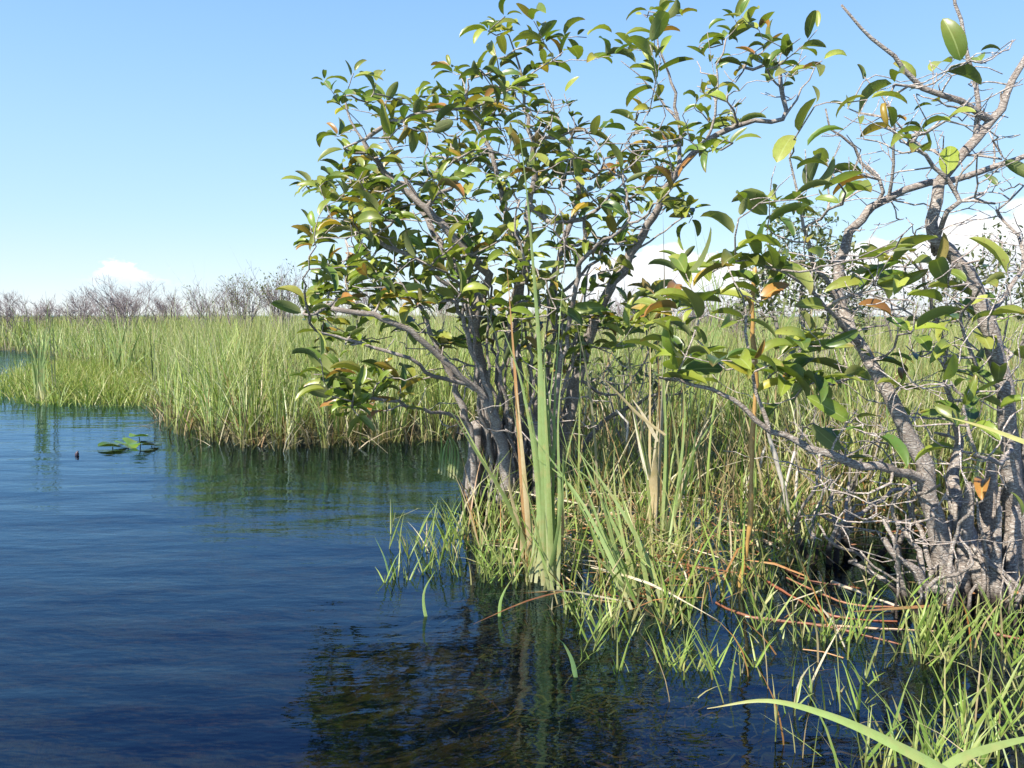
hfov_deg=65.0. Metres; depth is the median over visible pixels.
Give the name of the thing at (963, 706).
grass tuft
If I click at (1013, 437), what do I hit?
long grass
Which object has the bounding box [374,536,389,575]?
long grass
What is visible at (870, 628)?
floating cane
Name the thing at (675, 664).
grass tuft
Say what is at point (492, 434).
pond apple tree
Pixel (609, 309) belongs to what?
bare shrub
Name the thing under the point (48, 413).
water
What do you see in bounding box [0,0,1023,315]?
sky
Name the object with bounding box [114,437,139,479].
lily pad
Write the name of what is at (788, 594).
floating cane
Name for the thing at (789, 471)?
bleached stalk
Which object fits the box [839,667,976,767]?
grass tuft
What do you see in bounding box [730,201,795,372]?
cattail clump
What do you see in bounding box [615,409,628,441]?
bleached stalk
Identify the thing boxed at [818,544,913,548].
floating cane
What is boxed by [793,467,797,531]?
bleached stalk
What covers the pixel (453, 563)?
grass tuft
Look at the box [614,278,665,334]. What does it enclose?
bare shrub
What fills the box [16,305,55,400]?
cattail clump
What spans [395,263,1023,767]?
flooded grass
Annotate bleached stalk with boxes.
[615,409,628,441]
[758,447,765,472]
[767,433,790,536]
[778,451,795,512]
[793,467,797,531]
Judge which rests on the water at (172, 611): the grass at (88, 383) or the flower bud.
the grass at (88, 383)
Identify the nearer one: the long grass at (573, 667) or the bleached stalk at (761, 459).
the long grass at (573, 667)
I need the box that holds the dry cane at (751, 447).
[735,267,758,592]
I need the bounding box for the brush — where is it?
[1,284,1023,336]
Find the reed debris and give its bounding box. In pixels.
[456,476,1023,670]
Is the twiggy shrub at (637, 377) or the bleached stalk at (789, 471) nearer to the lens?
the bleached stalk at (789, 471)
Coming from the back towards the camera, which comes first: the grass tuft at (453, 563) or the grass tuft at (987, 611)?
the grass tuft at (453, 563)
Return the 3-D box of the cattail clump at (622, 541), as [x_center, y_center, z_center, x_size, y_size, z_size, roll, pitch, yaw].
[0.303,0.387,2.846,0.548,0.950,0.328,-1,5,-13]
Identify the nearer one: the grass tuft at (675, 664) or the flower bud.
the grass tuft at (675, 664)
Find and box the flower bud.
[75,451,78,463]
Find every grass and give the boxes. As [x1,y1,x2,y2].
[0,352,201,407]
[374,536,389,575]
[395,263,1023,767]
[422,573,433,623]
[498,581,510,617]
[560,640,577,678]
[707,699,947,767]
[735,647,743,665]
[942,736,1023,767]
[945,416,1023,443]
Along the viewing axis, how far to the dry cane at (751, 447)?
2.86 m
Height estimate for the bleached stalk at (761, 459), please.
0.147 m
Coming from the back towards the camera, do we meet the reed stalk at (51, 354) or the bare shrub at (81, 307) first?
the bare shrub at (81, 307)
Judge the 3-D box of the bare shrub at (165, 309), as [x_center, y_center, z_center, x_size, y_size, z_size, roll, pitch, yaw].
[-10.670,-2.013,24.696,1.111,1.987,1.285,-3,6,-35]
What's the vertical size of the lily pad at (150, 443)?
0.292 m
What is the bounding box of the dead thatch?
[48,348,1003,549]
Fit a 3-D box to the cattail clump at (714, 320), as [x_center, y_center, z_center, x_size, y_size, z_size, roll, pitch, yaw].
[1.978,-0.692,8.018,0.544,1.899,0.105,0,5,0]
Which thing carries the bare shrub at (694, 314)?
on the water at (172, 611)
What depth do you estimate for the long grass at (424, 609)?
2.67 m
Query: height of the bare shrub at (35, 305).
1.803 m
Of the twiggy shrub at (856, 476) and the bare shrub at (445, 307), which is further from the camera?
the bare shrub at (445, 307)
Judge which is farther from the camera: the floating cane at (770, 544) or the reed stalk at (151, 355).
the reed stalk at (151, 355)
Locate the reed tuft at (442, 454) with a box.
[436,419,458,478]
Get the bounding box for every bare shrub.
[0,290,30,344]
[25,298,55,323]
[51,286,96,331]
[80,273,165,344]
[146,286,182,329]
[173,276,237,329]
[211,260,271,335]
[245,259,311,334]
[329,280,394,329]
[394,277,461,323]
[583,290,614,332]
[596,278,656,331]
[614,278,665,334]
[672,276,733,342]
[713,294,772,346]
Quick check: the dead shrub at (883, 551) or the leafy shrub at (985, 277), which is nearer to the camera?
the dead shrub at (883, 551)
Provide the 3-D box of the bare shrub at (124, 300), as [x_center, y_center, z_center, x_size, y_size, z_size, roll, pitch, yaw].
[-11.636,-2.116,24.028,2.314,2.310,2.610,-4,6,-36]
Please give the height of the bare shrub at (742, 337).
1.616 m
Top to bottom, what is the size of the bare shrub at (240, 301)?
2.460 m
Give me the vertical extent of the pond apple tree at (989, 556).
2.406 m
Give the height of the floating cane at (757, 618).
0.010 m
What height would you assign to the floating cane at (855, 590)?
0.019 m
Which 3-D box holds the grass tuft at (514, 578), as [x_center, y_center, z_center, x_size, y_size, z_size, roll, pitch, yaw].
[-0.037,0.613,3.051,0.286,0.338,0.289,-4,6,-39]
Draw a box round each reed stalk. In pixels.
[45,291,55,391]
[146,292,156,394]
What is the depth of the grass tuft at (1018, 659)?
2.23 m
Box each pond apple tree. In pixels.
[272,0,846,560]
[623,0,1023,675]
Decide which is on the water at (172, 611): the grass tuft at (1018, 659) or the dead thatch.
the dead thatch
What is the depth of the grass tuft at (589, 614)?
2.58 m
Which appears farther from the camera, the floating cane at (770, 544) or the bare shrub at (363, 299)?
the bare shrub at (363, 299)
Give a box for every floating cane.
[715,602,904,645]
[745,616,935,631]
[747,566,897,621]
[755,550,861,589]
[763,538,807,563]
[786,577,901,607]
[803,649,843,657]
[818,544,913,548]
[830,580,898,605]
[994,632,1023,640]
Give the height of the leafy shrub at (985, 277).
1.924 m
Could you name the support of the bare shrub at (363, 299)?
on the water at (172, 611)
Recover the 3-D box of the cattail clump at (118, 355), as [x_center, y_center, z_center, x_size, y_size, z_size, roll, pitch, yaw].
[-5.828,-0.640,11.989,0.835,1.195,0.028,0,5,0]
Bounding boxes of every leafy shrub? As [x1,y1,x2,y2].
[721,190,881,396]
[844,248,972,369]
[925,215,1023,375]
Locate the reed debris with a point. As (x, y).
(715, 574)
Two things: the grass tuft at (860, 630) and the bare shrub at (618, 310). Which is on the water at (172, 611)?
the bare shrub at (618, 310)
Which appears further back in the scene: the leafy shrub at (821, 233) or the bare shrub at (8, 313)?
the bare shrub at (8, 313)
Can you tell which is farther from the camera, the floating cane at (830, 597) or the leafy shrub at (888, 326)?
the leafy shrub at (888, 326)
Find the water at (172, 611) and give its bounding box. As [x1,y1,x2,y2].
[0,317,1023,767]
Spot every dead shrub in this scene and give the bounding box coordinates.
[728,438,923,578]
[771,433,943,569]
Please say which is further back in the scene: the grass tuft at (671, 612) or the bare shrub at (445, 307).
the bare shrub at (445, 307)
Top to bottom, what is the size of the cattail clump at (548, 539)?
1.763 m
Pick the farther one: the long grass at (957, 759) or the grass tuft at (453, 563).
the grass tuft at (453, 563)
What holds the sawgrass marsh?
on the water at (172, 611)
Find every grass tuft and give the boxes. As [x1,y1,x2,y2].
[375,536,441,592]
[381,493,474,562]
[391,521,530,592]
[468,509,535,593]
[538,566,660,643]
[549,576,593,627]
[585,614,716,695]
[646,543,708,641]
[682,619,776,684]
[731,571,810,645]
[757,655,887,722]
[801,584,914,654]
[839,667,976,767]
[840,664,1017,767]
[871,564,989,679]
[923,634,1023,767]
[945,573,1023,645]
[962,611,1023,692]
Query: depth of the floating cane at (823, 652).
2.37 m
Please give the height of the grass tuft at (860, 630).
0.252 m
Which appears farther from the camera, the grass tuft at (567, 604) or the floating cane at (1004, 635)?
the grass tuft at (567, 604)
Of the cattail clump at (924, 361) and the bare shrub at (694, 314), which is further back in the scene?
the bare shrub at (694, 314)
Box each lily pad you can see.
[98,441,127,480]
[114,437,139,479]
[129,433,151,477]
[140,441,161,478]
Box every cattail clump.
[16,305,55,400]
[101,308,146,375]
[438,107,578,598]
[513,360,666,621]
[625,229,734,554]
[692,229,729,389]
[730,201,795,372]
[904,309,953,419]
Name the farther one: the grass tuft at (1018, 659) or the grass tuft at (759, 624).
the grass tuft at (759, 624)
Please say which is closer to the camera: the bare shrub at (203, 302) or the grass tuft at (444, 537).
the grass tuft at (444, 537)
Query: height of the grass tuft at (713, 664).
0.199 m
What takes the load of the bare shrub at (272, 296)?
on the water at (172, 611)
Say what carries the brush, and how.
on the water at (172, 611)
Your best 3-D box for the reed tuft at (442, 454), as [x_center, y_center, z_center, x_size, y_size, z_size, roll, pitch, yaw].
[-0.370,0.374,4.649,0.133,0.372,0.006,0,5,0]
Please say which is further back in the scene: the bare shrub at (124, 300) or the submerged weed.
the bare shrub at (124, 300)
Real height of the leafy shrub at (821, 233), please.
2.023 m
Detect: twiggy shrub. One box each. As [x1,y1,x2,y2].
[566,339,697,469]
[772,390,928,524]
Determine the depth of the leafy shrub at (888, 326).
9.40 m
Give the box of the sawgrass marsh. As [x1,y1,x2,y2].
[0,247,1023,534]
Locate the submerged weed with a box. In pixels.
[374,509,1022,767]
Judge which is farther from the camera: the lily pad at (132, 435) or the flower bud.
the lily pad at (132, 435)
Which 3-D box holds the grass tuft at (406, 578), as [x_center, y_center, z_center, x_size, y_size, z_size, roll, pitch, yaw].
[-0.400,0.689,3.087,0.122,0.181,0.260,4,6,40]

